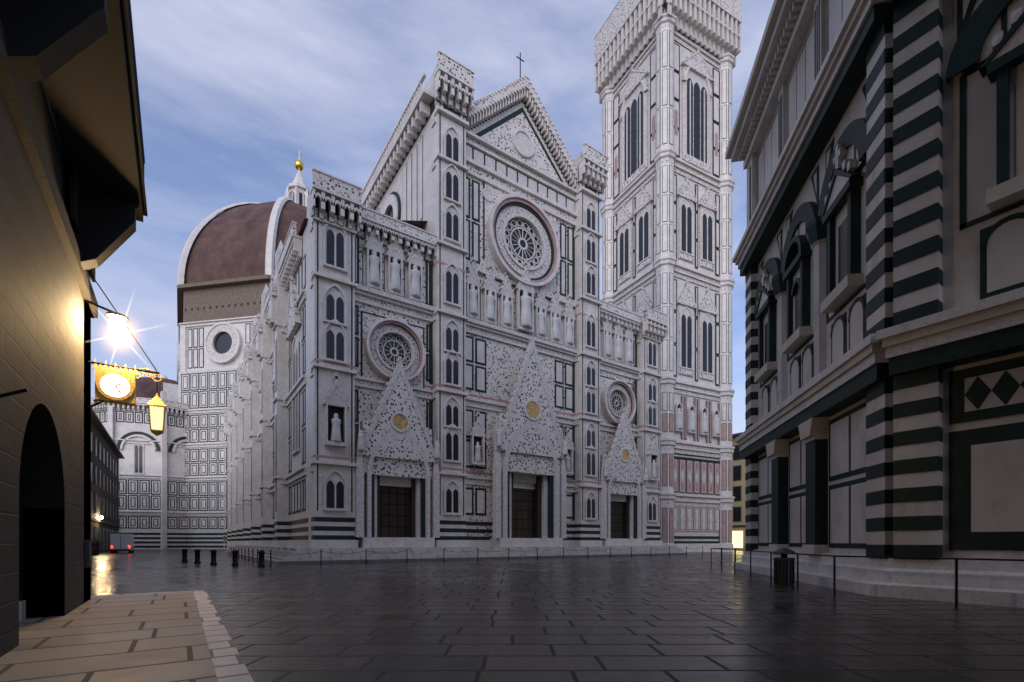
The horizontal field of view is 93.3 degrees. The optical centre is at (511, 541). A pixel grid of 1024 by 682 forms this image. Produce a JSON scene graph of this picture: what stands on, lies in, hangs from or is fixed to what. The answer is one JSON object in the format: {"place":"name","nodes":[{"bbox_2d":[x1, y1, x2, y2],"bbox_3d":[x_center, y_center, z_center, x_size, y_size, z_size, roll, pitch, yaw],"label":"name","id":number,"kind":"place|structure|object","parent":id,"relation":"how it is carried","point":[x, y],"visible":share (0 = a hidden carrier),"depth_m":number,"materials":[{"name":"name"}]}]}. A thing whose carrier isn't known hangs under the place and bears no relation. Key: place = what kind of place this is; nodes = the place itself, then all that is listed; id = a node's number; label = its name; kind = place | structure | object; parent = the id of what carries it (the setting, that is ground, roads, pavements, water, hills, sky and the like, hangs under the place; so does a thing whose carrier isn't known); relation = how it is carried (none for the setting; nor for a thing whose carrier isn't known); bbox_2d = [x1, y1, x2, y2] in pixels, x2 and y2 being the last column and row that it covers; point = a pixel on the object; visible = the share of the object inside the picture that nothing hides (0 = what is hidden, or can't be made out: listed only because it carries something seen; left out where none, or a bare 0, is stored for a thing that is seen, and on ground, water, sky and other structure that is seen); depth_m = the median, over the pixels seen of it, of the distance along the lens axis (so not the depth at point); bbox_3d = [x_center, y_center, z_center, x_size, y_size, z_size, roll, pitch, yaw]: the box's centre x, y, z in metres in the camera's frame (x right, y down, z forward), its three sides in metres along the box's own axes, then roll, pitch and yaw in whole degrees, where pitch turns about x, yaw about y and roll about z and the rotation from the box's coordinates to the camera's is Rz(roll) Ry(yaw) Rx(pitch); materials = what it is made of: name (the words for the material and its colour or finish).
{"place":"outdoors","nodes":[
{"label":"outdoors","id":0,"kind":"place"},
{"bbox_2d":[91,538,100,554],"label":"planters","id":1,"kind":"object","parent":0,"point":[96,543],"visible":0.57,"depth_m":54.62,"materials":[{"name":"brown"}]},
{"bbox_2d":[0,590,253,681],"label":"sidewalk","id":2,"kind":"structure","parent":0,"point":[180,636],"depth_m":6.26,"materials":[{"name":"beige stone"}]},
{"bbox_2d":[91,0,773,433],"label":"sky","id":3,"kind":"structure","parent":0,"point":[231,91],"materials":[{"name":"blue"}]},
{"bbox_2d":[91,549,1023,681],"bbox_3d":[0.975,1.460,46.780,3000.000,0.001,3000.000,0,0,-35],"label":"ground","id":4,"kind":"structure","parent":0,"point":[692,617],"depth_m":8.74,"materials":[{"name":"grey stone"}]},
{"bbox_2d":[0,0,147,656],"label":"building","id":5,"kind":"structure","parent":4,"relation":"on","point":[73,205],"depth_m":7.72,"materials":[{"name":"stone"},{"name":"wood"}]},
{"bbox_2d":[84,300,129,330],"bbox_3d":[-8.959,-4.985,10.709,0.776,0.551,0.418,0,0,-35],"label":"wall lamp","id":6,"kind":"object","parent":5,"relation":"attached to","point":[117,321],"visible":1,"depth_m":10.70,"materials":[{"name":"white glass"}]},
{"bbox_2d":[88,280,166,435],"bbox_3d":[-8.997,-4.348,11.350,1.454,3.596,0.382,0,0,-35],"label":"clock sign","id":7,"kind":"object","parent":5,"relation":"attached to","point":[115,386],"visible":0.98,"depth_m":11.23,"materials":[{"name":"gold metal"}]},
{"bbox_2d":[91,407,123,552],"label":"block","id":8,"kind":"structure","parent":4,"relation":"on","point":[106,455],"depth_m":66.64,"materials":[{"name":"paint"}]},
{"bbox_2d":[110,534,133,552],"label":"van","id":9,"kind":"object","parent":4,"relation":"on","point":[121,542],"visible":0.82,"depth_m":60.73,"materials":[{"name":"grey metal"}]},
{"bbox_2d":[91,375,188,548],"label":"cathedral apse","id":10,"kind":"structure","parent":4,"relation":"on","point":[152,475],"depth_m":93.09,"materials":[{"name":"white stone"}]},
{"bbox_2d":[181,549,264,566],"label":"bollards","id":11,"kind":"object","parent":4,"relation":"on","point":[234,556],"visible":0.97,"depth_m":30.95,"materials":[{"name":"black metal"}]},
{"bbox_2d":[177,151,309,548],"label":"dome","id":12,"kind":"structure","parent":4,"relation":"on","point":[226,268],"depth_m":96.20,"materials":[{"name":"brown"}]},
{"bbox_2d":[220,50,667,549],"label":"cathedral","id":13,"kind":"structure","parent":4,"relation":"on","point":[446,346],"depth_m":43.77,"materials":[{"name":"white stone"}]},
{"bbox_2d":[225,545,685,564],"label":"steps","id":14,"kind":"structure","parent":4,"relation":"on","point":[287,556],"depth_m":39.06,"materials":[{"name":"grey stone"}]},
{"bbox_2d":[229,546,702,565],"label":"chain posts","id":15,"kind":"object","parent":4,"relation":"on","point":[508,549],"visible":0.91,"depth_m":37.76,"materials":[{"name":"black metal"}]},
{"bbox_2d":[594,0,741,551],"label":"campanile","id":16,"kind":"structure","parent":4,"relation":"on","point":[663,78],"depth_m":69.25,"materials":[{"name":"white stone"}]},
{"bbox_2d":[732,432,745,549],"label":"block","id":17,"kind":"structure","parent":4,"relation":"on","point":[738,503],"depth_m":83.17,"materials":[{"name":"paint"}]},
{"bbox_2d":[772,548,795,587],"bbox_3d":[8.686,0.825,15.434,0.660,1.270,0.660,0,0,-35],"label":"litter bin","id":18,"kind":"object","parent":4,"relation":"on","point":[784,570],"visible":1,"depth_m":15.22,"materials":[{"name":"grey metal"}]},
{"bbox_2d":[711,548,1023,606],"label":"railing","id":19,"kind":"object","parent":4,"relation":"on","point":[956,577],"visible":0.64,"depth_m":12.75,"materials":[{"name":"black metal"}]},
{"bbox_2d":[725,0,1023,607],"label":"baptistery","id":20,"kind":"structure","parent":4,"relation":"on","point":[876,147],"depth_m":13.24,"materials":[{"name":"white stone"}]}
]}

